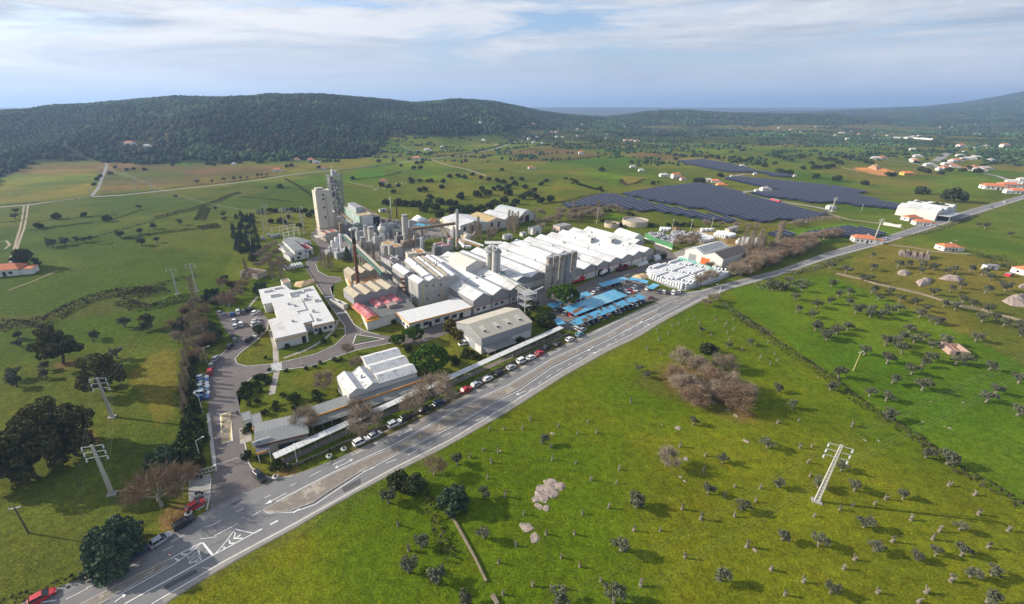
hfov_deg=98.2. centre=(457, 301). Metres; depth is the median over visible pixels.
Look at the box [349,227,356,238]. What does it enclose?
horizontal tank
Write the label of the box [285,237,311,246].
works house
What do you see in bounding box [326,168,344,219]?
lattice tower
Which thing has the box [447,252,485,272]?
raised hall
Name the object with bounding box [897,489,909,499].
olive tree
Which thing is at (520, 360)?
parked van
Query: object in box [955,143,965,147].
house
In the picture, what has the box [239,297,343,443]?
footpath
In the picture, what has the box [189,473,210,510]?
gate pavement
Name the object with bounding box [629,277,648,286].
car shade
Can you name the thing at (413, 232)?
process skid
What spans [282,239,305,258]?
works house
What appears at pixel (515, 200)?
holm oak
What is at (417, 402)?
bare tree
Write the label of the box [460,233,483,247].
duct run
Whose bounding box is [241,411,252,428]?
kiosk
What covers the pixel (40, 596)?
parked car
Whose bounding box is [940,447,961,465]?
olive tree
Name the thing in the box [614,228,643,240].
domed tent
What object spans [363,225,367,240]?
silo
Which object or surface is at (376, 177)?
hedge
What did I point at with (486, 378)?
parked car
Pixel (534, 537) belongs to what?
rock
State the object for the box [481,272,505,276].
silo base deck
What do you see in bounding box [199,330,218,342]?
bare tree
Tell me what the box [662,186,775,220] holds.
solar row
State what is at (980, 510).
pollarded olive
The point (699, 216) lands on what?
solar row
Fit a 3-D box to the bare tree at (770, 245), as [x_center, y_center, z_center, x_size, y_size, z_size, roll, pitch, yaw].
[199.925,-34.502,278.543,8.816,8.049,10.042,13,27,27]
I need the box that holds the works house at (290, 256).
[283,250,308,261]
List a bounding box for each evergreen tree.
[77,514,146,586]
[140,445,182,478]
[171,321,187,334]
[200,288,218,304]
[252,282,267,294]
[435,483,469,518]
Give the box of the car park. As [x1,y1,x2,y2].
[552,277,680,330]
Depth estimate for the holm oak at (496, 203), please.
407.81 m
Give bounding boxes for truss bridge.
[498,274,531,304]
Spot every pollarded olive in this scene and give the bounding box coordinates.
[875,586,881,594]
[890,535,897,542]
[916,598,924,603]
[923,584,930,594]
[930,532,937,540]
[937,525,943,532]
[948,573,958,582]
[976,508,982,515]
[985,542,994,548]
[1005,525,1013,531]
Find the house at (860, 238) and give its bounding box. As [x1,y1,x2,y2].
[849,234,883,243]
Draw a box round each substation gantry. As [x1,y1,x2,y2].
[271,224,295,232]
[283,229,299,239]
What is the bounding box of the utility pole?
[8,505,29,533]
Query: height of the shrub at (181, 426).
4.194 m
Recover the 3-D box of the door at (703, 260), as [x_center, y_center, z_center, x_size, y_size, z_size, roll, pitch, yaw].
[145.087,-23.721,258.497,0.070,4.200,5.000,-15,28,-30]
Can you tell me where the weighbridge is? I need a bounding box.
[219,411,232,443]
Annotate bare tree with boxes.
[114,457,186,509]
[158,458,203,491]
[163,318,183,329]
[168,330,187,343]
[176,302,194,313]
[183,310,199,322]
[184,334,204,349]
[185,296,204,308]
[187,345,208,361]
[188,323,204,335]
[192,314,207,327]
[196,302,210,315]
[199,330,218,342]
[209,291,224,303]
[214,277,227,288]
[216,292,237,308]
[226,286,243,297]
[233,279,248,289]
[240,270,252,280]
[252,261,264,268]
[256,248,265,255]
[260,256,267,264]
[262,243,271,250]
[263,252,272,258]
[269,240,277,246]
[272,248,280,254]
[279,256,286,263]
[280,261,289,268]
[282,402,322,431]
[311,370,333,388]
[341,341,355,354]
[341,400,385,436]
[345,395,371,414]
[347,354,362,367]
[395,387,426,414]
[412,370,460,403]
[420,452,447,477]
[484,231,496,240]
[489,226,498,231]
[538,209,546,214]
[538,222,546,230]
[542,215,551,223]
[566,212,576,218]
[571,212,580,221]
[594,210,604,218]
[601,204,609,209]
[616,207,624,211]
[654,442,683,467]
[662,361,686,376]
[666,371,706,398]
[668,345,698,367]
[676,384,711,409]
[683,238,693,244]
[686,353,712,374]
[692,234,702,241]
[694,273,708,285]
[697,377,728,398]
[698,365,728,384]
[702,298,712,306]
[703,269,719,278]
[705,261,713,265]
[707,293,719,300]
[710,350,742,371]
[711,368,747,387]
[713,378,757,414]
[726,263,743,274]
[729,260,744,273]
[732,221,741,225]
[732,263,750,275]
[732,380,760,400]
[735,263,753,275]
[741,258,752,265]
[749,262,760,273]
[751,256,765,262]
[751,259,763,271]
[765,255,775,266]
[767,253,780,262]
[768,241,775,248]
[772,249,786,255]
[788,247,800,257]
[789,244,803,256]
[792,219,800,225]
[798,240,813,248]
[802,240,814,249]
[813,231,822,238]
[817,228,834,239]
[819,230,832,240]
[831,227,844,237]
[832,227,845,235]
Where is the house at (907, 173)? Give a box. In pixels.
[899,171,917,175]
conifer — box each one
[206,320,224,344]
[249,253,256,260]
[342,246,352,261]
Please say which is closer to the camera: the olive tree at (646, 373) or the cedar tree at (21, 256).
the olive tree at (646, 373)
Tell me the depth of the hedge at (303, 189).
506.02 m
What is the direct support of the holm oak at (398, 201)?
on the ground at (352, 549)
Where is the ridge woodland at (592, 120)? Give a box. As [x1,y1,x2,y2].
[485,103,1023,135]
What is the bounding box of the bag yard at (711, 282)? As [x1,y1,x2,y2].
[645,270,733,290]
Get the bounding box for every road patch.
[164,569,197,588]
[342,478,360,492]
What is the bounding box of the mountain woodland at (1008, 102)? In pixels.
[658,91,1023,123]
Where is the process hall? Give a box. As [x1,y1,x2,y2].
[344,202,380,233]
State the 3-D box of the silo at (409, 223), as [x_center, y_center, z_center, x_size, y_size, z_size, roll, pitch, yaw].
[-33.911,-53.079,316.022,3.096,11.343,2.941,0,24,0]
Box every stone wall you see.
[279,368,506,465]
[447,508,486,581]
[471,332,569,382]
[491,593,499,603]
[836,272,1022,320]
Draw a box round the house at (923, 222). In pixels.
[910,218,937,225]
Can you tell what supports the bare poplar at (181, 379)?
on the ground at (352, 549)
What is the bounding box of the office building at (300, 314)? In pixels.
[259,285,334,348]
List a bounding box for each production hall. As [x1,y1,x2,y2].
[431,251,526,314]
[460,244,545,288]
[498,227,654,283]
[584,226,643,245]
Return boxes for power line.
[73,466,114,603]
[92,270,176,380]
[555,445,849,603]
[829,356,1023,461]
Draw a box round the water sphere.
[378,222,384,240]
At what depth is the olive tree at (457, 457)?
113.60 m
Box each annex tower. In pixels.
[332,210,336,229]
[335,216,341,229]
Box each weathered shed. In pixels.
[337,366,380,398]
[361,347,416,387]
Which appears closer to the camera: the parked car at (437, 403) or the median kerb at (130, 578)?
the median kerb at (130, 578)
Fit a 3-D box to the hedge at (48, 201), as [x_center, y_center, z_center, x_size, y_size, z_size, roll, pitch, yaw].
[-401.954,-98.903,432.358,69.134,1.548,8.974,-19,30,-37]
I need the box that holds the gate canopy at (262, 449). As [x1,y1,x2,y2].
[252,436,270,462]
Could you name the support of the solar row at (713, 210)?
on the ground at (352, 549)
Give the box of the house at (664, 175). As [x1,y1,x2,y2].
[659,173,670,176]
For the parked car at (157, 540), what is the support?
on the road at (227, 518)
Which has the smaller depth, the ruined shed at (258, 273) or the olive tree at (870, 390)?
the olive tree at (870, 390)
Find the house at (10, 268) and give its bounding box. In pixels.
[0,261,39,276]
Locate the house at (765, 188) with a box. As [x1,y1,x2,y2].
[759,186,771,190]
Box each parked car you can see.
[26,586,56,603]
[127,542,150,560]
[148,531,171,548]
[171,514,195,531]
[184,498,205,510]
[195,374,208,378]
[195,393,209,399]
[196,377,208,380]
[196,380,208,383]
[197,383,209,387]
[206,368,213,374]
[208,361,214,367]
[211,355,219,361]
[216,310,225,314]
[226,343,233,348]
[238,321,243,326]
[245,307,254,311]
[245,336,253,342]
[250,321,260,326]
[251,310,259,314]
[251,468,266,482]
[352,436,368,446]
[367,430,382,439]
[386,419,401,428]
[399,413,413,422]
[418,405,431,413]
[432,399,445,407]
[460,386,471,392]
[470,381,481,387]
[482,375,492,381]
[493,369,504,376]
[506,364,516,370]
[526,354,535,360]
[534,350,543,355]
[553,341,561,346]
[565,336,573,341]
[575,332,583,336]
[577,326,586,331]
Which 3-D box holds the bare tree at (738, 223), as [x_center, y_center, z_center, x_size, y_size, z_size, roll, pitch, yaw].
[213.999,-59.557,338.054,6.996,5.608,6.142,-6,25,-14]
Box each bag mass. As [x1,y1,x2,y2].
[282,262,302,269]
[646,258,729,288]
[697,232,714,242]
[713,230,735,238]
[735,237,762,245]
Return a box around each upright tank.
[334,237,338,247]
[339,233,342,248]
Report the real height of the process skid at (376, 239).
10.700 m
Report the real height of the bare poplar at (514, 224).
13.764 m
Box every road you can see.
[21,196,1023,603]
[201,230,677,508]
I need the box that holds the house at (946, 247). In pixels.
[934,242,964,251]
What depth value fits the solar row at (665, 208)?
397.25 m
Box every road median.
[83,559,172,603]
[264,310,658,511]
[676,294,698,301]
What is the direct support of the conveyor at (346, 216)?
on the works yard at (436, 234)
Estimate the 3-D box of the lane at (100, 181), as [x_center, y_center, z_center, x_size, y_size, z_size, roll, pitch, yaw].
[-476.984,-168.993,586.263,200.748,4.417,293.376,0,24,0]
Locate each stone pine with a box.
[388,334,404,345]
[401,326,423,341]
[407,343,451,372]
[545,283,580,305]
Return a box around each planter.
[184,510,191,515]
[272,474,278,479]
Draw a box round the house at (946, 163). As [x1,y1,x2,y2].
[940,162,953,164]
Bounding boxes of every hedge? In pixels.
[0,287,122,331]
[0,569,80,603]
[4,196,89,205]
[27,209,141,230]
[29,214,114,222]
[57,219,153,243]
[104,176,267,194]
[112,293,189,311]
[115,284,171,299]
[121,224,215,238]
[152,192,241,218]
[154,273,194,285]
[193,206,210,219]
[195,223,219,230]
[241,196,291,201]
[284,178,311,195]
[296,444,348,464]
[339,163,392,169]
[352,172,399,179]
[418,486,456,562]
[438,141,512,155]
[508,155,602,161]
[532,331,561,344]
[558,192,604,202]
[576,299,650,328]
[618,178,643,184]
[718,301,773,333]
[733,313,832,377]
[754,278,813,291]
[786,215,841,225]
[786,253,851,273]
[824,376,1023,507]
[900,212,982,237]
[968,251,1011,262]
[983,259,1017,270]
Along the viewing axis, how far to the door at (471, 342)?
169.24 m
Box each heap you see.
[412,215,426,221]
[429,218,437,222]
[669,227,679,231]
[868,164,880,169]
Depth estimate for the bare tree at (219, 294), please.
206.02 m
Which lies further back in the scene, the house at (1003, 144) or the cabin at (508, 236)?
the house at (1003, 144)
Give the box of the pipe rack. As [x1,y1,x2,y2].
[391,262,413,302]
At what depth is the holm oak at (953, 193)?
427.67 m
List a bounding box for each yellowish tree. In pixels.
[442,318,456,331]
[450,326,462,338]
[526,299,539,309]
[544,319,556,327]
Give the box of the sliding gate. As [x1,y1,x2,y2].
[200,464,216,474]
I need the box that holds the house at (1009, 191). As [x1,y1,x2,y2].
[1002,189,1016,193]
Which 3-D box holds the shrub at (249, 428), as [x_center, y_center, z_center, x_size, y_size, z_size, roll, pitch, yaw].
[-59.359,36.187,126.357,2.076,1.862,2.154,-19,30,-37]
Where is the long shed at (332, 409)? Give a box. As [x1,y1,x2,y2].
[306,376,421,431]
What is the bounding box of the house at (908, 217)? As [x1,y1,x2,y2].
[900,214,923,220]
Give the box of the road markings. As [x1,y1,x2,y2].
[40,198,1022,603]
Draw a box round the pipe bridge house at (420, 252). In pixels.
[412,248,425,256]
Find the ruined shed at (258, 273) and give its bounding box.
[240,268,266,278]
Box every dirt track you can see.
[9,205,24,257]
[9,270,58,289]
[16,205,28,250]
[433,160,486,175]
[742,190,834,211]
[828,213,903,228]
[888,244,971,254]
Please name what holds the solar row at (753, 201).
on the ground at (352, 549)
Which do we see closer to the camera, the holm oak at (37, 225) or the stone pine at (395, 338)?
the stone pine at (395, 338)
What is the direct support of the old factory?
on the ground at (352, 549)
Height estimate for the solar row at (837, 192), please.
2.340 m
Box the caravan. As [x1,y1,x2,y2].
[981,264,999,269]
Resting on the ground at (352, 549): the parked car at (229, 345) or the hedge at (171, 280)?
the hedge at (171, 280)
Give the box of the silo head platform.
[485,241,501,252]
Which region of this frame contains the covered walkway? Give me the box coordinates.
[272,326,562,462]
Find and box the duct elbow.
[456,237,470,248]
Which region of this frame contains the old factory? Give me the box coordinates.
[343,263,414,330]
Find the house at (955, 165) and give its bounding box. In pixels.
[949,164,961,167]
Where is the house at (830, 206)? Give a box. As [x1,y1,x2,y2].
[825,204,836,208]
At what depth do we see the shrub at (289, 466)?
112.51 m
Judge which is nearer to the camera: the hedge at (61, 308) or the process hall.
the hedge at (61, 308)
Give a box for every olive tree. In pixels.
[2,375,21,386]
[4,366,21,376]
[10,336,25,347]
[12,331,21,337]
[35,324,44,328]
[37,360,49,369]
[37,367,48,377]
[45,240,55,247]
[58,236,68,244]
[59,239,68,245]
[87,331,98,340]
[108,347,122,358]
[113,362,122,368]
[115,316,130,327]
[116,317,130,327]
[136,237,145,242]
[379,485,396,503]
[399,554,418,572]
[413,533,429,548]
[426,563,445,584]
[450,452,462,464]
[458,587,471,603]
[474,526,490,539]
[477,486,489,497]
[540,433,549,443]
[548,583,570,603]
[603,580,628,603]
[610,536,630,552]
[629,490,645,507]
[630,493,644,507]
[636,365,643,370]
[642,371,650,377]
[689,415,700,424]
[703,481,717,493]
[714,566,732,582]
[717,452,729,462]
[725,342,733,348]
[735,499,753,510]
[759,436,777,447]
[765,281,772,288]
[768,278,777,285]
[773,281,786,289]
[773,382,783,391]
[773,477,786,487]
[777,528,791,542]
[783,276,794,282]
[786,399,798,408]
[790,292,800,299]
[795,305,802,312]
[797,284,808,291]
[807,309,819,317]
[811,299,824,307]
[811,321,823,330]
[811,531,831,546]
[812,475,828,489]
[818,328,832,334]
[821,329,835,340]
[824,579,843,594]
[826,380,839,390]
[827,260,836,268]
[827,296,836,303]
[829,279,838,286]
[831,324,845,334]
[833,365,849,378]
[835,289,844,296]
[835,459,850,471]
[842,265,854,273]
[843,322,851,329]
[845,287,856,294]
[845,298,854,304]
[848,478,862,491]
[852,304,862,313]
[856,515,877,527]
[859,344,871,355]
[864,274,875,280]
[865,307,875,317]
[865,387,878,396]
[866,539,887,552]
[868,304,877,309]
[869,263,877,269]
[870,285,879,293]
[875,293,884,299]
[877,309,890,318]
[881,334,898,345]
[882,351,898,363]
[882,390,897,400]
[882,406,899,419]
[884,303,897,311]
[885,287,894,294]
[891,374,902,383]
[893,335,904,344]
[894,260,906,267]
[894,303,906,311]
[895,341,911,353]
[896,295,906,301]
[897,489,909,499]
[899,330,910,338]
[902,324,913,331]
[905,363,922,374]
[907,260,913,266]
[907,323,917,331]
[909,296,924,304]
[909,334,922,342]
[911,547,925,560]
[914,377,935,390]
[915,307,927,317]
[918,260,927,265]
[918,266,928,273]
[919,332,930,340]
[920,357,932,366]
[921,447,938,457]
[922,304,931,309]
[924,351,940,359]
[926,314,933,321]
[928,339,941,347]
[929,262,941,269]
[929,287,941,294]
[929,543,944,556]
[932,315,942,324]
[940,333,954,342]
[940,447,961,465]
[942,267,952,273]
[942,299,950,306]
[948,265,962,273]
[949,284,957,291]
[950,301,961,309]
[950,355,965,364]
[951,520,970,530]
[954,540,976,556]
[957,353,978,365]
[958,281,967,288]
[958,294,970,303]
[962,566,985,578]
[968,264,977,271]
[968,298,978,305]
[971,332,986,341]
[976,311,992,321]
[978,389,1000,402]
[980,267,990,275]
[982,222,991,228]
[983,303,995,313]
[984,284,995,293]
[984,588,1005,603]
[985,272,996,279]
[985,360,998,369]
[987,562,1005,578]
[990,383,1006,393]
[992,312,1001,319]
[999,280,1016,290]
[1000,317,1012,325]
[1010,371,1023,383]
[1012,403,1023,415]
[1013,319,1023,329]
[1016,327,1023,336]
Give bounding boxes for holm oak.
[32,222,43,228]
[50,212,61,218]
[101,215,112,221]
[239,449,251,459]
[252,324,265,334]
[286,392,300,400]
[381,198,389,204]
[386,468,408,491]
[393,198,401,205]
[400,472,426,495]
[402,200,409,205]
[414,200,422,206]
[419,204,429,210]
[424,198,432,203]
[431,203,440,209]
[434,210,444,217]
[435,198,444,203]
[445,199,452,204]
[445,205,456,212]
[451,200,458,205]
[455,204,463,211]
[456,193,464,199]
[460,207,469,213]
[469,206,479,212]
[473,190,481,196]
[477,204,485,210]
[483,189,491,194]
[485,201,494,208]
[493,201,502,205]
[500,196,508,202]
[503,188,512,194]
[511,198,519,203]
[518,193,526,198]
[523,190,532,196]
[531,192,539,198]
[535,310,556,326]
[536,197,544,202]
[546,195,554,201]
[699,177,706,182]
[699,342,719,353]
[775,168,783,172]
[810,164,819,169]
[812,174,820,177]
[823,164,831,168]
[832,175,842,180]
[860,180,869,184]
[884,171,892,175]
[914,188,924,193]
[917,186,930,193]
[923,168,931,172]
[929,202,948,205]
[939,187,969,201]
[943,167,953,171]
[972,168,983,172]
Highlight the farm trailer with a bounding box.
[1004,272,1014,276]
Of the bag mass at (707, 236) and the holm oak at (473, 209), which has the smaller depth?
the bag mass at (707, 236)
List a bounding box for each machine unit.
[432,239,445,245]
[439,241,452,251]
[447,235,453,247]
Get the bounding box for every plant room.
[280,278,291,289]
[405,250,416,258]
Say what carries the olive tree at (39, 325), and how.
on the ground at (352, 549)
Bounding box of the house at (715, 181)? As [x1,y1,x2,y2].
[711,179,721,182]
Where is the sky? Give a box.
[0,0,1023,106]
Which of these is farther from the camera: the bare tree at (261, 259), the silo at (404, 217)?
the silo at (404, 217)
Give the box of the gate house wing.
[250,412,262,429]
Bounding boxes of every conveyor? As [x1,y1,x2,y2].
[342,213,352,223]
[342,234,383,274]
[344,234,385,278]
[412,222,455,239]
[440,226,450,242]
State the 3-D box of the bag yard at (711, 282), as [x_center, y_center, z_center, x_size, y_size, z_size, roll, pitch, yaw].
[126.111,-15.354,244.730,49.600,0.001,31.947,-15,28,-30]
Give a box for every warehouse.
[684,241,747,269]
[895,199,962,221]
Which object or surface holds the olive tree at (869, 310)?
on the ground at (352, 549)
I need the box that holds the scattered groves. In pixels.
[288,94,1023,165]
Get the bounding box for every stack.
[395,198,398,223]
[631,273,648,279]
[898,249,904,256]
[904,249,909,257]
[910,251,916,257]
[916,251,922,258]
[923,251,929,259]
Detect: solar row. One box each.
[562,202,571,207]
[577,200,589,205]
[579,198,595,206]
[585,197,602,205]
[589,196,608,204]
[592,195,614,204]
[597,194,630,209]
[601,193,642,211]
[605,192,648,210]
[613,193,653,209]
[622,192,635,196]
[626,196,667,213]
[628,191,650,200]
[631,191,663,202]
[636,190,674,203]
[640,189,693,208]
[641,199,679,214]
[643,189,700,208]
[647,188,729,215]
[651,187,752,219]
[654,187,764,222]
[658,203,694,216]
[659,186,771,221]
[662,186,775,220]
[667,185,779,218]
[670,185,787,219]
[673,206,711,220]
[674,185,799,219]
[678,160,737,171]
[678,184,806,218]
[681,184,810,218]
[682,160,743,171]
[683,162,731,171]
[685,183,814,218]
[687,160,749,172]
[688,183,817,217]
[688,209,718,220]
[689,159,755,171]
[692,159,785,176]
[692,182,821,215]
[695,159,756,169]
[697,182,824,215]
[699,159,749,167]
[704,183,741,192]
[706,213,732,222]
[723,216,736,221]
[724,177,842,203]
[729,177,863,206]
[731,176,871,207]
[734,176,883,208]
[739,176,896,209]
[747,176,896,208]
[750,191,770,197]
[757,177,897,205]
[757,191,782,198]
[762,170,791,177]
[762,191,793,199]
[766,178,899,204]
[766,231,783,237]
[767,191,811,202]
[772,191,822,202]
[775,190,825,202]
[776,179,878,199]
[779,189,831,201]
[784,230,796,234]
[786,180,859,194]
[797,181,855,192]
[809,182,859,192]
[821,184,864,193]
[825,228,850,237]
[829,227,855,234]
[832,185,866,192]
[834,226,867,234]
[840,225,875,235]
[846,225,881,236]
[858,226,886,234]
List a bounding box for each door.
[469,337,474,349]
[646,254,652,260]
[688,253,695,260]
[700,257,709,264]
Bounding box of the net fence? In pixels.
[644,233,672,249]
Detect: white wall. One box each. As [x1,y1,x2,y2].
[883,222,900,227]
[894,137,932,139]
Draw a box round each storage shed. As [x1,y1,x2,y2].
[442,213,487,233]
[456,307,532,353]
[470,212,503,229]
[483,210,517,226]
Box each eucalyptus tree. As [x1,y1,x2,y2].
[0,417,63,484]
[0,431,41,479]
[13,395,62,446]
[26,324,84,363]
[29,402,96,469]
[73,353,126,392]
[136,313,154,330]
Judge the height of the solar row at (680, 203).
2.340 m
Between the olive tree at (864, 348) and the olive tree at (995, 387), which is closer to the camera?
the olive tree at (995, 387)
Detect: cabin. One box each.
[379,208,386,211]
[502,233,512,239]
[520,231,526,236]
[528,225,541,234]
[553,223,571,231]
[725,225,738,231]
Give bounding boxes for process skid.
[325,246,343,256]
[334,247,346,259]
[339,219,352,232]
[343,221,354,235]
[355,227,363,240]
[366,239,371,248]
[372,232,383,249]
[382,219,397,236]
[392,225,401,237]
[394,232,404,243]
[400,236,412,246]
[410,226,416,236]
[412,235,423,245]
[432,243,442,254]
[450,227,461,237]
[460,231,474,242]
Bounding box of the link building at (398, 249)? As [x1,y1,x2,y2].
[379,240,402,257]
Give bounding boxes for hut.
[329,298,347,308]
[938,341,970,355]
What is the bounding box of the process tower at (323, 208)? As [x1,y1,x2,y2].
[312,187,333,233]
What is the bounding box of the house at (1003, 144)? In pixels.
[999,143,1009,146]
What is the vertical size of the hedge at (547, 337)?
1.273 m
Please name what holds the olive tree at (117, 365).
on the ground at (352, 549)
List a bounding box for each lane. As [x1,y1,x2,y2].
[1,136,524,206]
[91,162,107,195]
[932,152,955,161]
[983,173,1006,179]
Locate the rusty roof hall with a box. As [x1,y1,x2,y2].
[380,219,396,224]
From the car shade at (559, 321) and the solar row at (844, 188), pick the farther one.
the solar row at (844, 188)
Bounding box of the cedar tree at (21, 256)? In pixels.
[8,248,41,265]
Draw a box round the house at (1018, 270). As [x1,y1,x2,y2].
[1010,266,1023,275]
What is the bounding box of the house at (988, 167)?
[980,166,994,169]
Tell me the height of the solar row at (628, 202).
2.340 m
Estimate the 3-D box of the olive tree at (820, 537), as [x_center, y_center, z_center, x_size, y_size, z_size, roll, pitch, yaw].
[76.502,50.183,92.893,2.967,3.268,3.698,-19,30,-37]
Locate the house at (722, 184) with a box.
[715,182,728,186]
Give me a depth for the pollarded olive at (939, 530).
96.13 m
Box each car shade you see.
[547,302,559,308]
[552,318,565,326]
[563,289,620,311]
[568,294,645,325]
[570,291,591,299]
[570,292,626,315]
[598,277,628,287]
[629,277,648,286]
[647,283,658,290]
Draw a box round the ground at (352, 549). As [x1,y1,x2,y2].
[0,97,1023,603]
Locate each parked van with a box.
[192,389,209,395]
[516,356,527,364]
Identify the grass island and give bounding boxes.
[354,335,376,342]
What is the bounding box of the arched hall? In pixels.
[494,205,534,222]
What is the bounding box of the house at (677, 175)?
[670,172,683,178]
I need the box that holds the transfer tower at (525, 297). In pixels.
[517,286,543,311]
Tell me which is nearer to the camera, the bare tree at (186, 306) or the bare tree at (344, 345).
the bare tree at (344, 345)
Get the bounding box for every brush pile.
[897,269,910,275]
[916,277,932,286]
[938,274,963,281]
[1002,294,1023,306]
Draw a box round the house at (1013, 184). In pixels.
[999,181,1023,187]
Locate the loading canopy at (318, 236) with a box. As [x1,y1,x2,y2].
[314,235,323,242]
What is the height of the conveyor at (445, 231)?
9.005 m
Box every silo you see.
[360,236,365,250]
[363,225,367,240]
[367,226,374,246]
[382,245,387,255]
[388,245,393,255]
[401,214,408,238]
[408,220,411,229]
[420,237,422,247]
[486,247,490,269]
[492,249,497,272]
[497,248,500,273]
[544,255,552,290]
[551,254,559,286]
[557,253,565,284]
[563,251,571,283]
[570,250,577,283]
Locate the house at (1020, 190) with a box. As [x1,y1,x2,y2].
[1008,187,1023,193]
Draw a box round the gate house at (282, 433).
[254,414,308,454]
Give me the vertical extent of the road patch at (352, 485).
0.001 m
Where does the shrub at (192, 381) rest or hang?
on the ground at (352, 549)
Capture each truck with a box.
[572,276,584,283]
[599,268,609,276]
[616,264,628,271]
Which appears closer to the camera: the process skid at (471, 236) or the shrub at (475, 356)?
the shrub at (475, 356)
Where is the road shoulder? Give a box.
[162,195,1023,601]
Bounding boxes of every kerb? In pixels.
[81,558,174,603]
[206,265,652,509]
[262,309,658,512]
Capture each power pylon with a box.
[81,444,117,496]
[88,377,116,418]
[166,269,179,294]
[185,263,198,291]
[257,209,265,232]
[261,204,269,228]
[811,443,853,504]
[875,218,884,237]
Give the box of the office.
[397,298,472,328]
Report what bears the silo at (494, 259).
on the silo base deck
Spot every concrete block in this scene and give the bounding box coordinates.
[381,254,399,281]
[392,263,414,295]
[404,255,458,303]
[408,274,428,305]
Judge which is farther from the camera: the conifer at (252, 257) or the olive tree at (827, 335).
the conifer at (252, 257)
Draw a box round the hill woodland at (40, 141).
[0,93,575,175]
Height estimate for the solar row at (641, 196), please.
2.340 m
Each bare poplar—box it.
[178,386,186,405]
[178,400,185,416]
[179,361,186,377]
[179,372,183,385]
[180,349,185,361]
[181,393,188,405]
[182,337,189,353]
[183,379,189,395]
[184,355,189,367]
[184,366,189,379]
[186,274,197,297]
[190,310,196,325]
[267,256,275,279]
[275,255,283,279]
[322,251,327,270]
[326,253,330,269]
[329,251,334,268]
[360,241,365,261]
[371,245,375,261]
[408,229,411,247]
[472,219,476,240]
[476,216,479,236]
[478,223,482,237]
[506,210,511,231]
[511,210,513,229]
[512,215,516,231]
[515,211,519,227]
[558,204,561,221]
[740,226,749,245]
[745,236,751,249]
[748,236,755,249]
[753,226,758,240]
[753,234,760,247]
[757,229,764,246]
[762,234,767,245]
[774,221,784,240]
[777,221,786,238]
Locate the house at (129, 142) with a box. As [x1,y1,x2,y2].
[123,141,137,145]
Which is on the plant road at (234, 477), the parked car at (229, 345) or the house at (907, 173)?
the parked car at (229, 345)
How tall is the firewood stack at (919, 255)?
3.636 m
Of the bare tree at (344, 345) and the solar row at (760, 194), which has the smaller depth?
the bare tree at (344, 345)
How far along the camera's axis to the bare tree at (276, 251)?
272.72 m
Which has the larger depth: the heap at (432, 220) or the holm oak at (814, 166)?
the holm oak at (814, 166)
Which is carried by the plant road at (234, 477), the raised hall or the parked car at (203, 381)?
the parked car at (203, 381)
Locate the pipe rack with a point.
(410, 283)
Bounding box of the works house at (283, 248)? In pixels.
[278,243,289,252]
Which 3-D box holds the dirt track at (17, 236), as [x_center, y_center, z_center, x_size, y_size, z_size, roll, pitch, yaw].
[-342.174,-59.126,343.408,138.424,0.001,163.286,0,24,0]
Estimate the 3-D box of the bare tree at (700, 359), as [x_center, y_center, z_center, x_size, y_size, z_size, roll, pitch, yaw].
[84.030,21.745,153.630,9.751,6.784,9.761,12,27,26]
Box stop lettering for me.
[187,551,201,564]
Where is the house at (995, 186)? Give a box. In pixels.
[978,183,1015,189]
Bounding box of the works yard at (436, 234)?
[315,215,536,265]
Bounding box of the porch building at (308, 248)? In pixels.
[300,244,313,254]
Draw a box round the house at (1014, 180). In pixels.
[1004,179,1023,183]
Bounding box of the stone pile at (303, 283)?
[294,279,314,286]
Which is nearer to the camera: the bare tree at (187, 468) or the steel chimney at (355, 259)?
the bare tree at (187, 468)
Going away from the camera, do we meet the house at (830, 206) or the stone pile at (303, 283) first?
the stone pile at (303, 283)
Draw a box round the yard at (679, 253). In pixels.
[673,245,712,267]
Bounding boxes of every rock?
[519,523,534,531]
[530,532,539,542]
[532,496,538,501]
[534,490,548,502]
[534,503,542,509]
[536,484,545,490]
[543,505,548,511]
[544,484,557,497]
[546,478,554,484]
[554,482,565,490]
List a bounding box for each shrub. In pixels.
[169,438,187,448]
[173,455,184,464]
[176,428,193,444]
[176,444,196,457]
[178,382,197,395]
[178,421,199,435]
[178,456,192,474]
[179,402,203,415]
[180,412,197,427]
[181,309,190,315]
[182,370,195,381]
[182,384,197,397]
[182,394,200,409]
[182,437,204,455]
[183,356,197,366]
[183,365,198,377]
[185,377,198,385]
[186,415,206,427]
[189,453,205,472]
[190,427,210,443]
[196,337,209,346]
[225,282,237,287]
[236,390,243,396]
[240,394,247,399]
[240,427,247,434]
[246,390,253,395]
[247,424,252,431]
[253,398,260,403]
[253,455,261,460]
[254,380,260,386]
[256,386,262,393]
[260,408,269,415]
[268,459,276,470]
[269,403,278,411]
[272,458,280,465]
[277,462,285,470]
[285,463,291,470]
[290,398,299,406]
[290,405,297,411]
[310,391,320,401]
[404,344,411,352]
[450,354,457,362]
[452,358,460,364]
[459,351,468,358]
[468,350,474,355]
[471,352,481,359]
[524,311,531,316]
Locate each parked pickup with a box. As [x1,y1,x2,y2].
[458,340,467,345]
[540,344,551,350]
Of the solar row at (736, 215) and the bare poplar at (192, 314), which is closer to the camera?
the bare poplar at (192, 314)
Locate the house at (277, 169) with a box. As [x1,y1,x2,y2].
[273,167,283,171]
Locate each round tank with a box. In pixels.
[604,220,619,227]
[622,216,648,227]
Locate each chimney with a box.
[351,237,359,285]
[455,209,458,249]

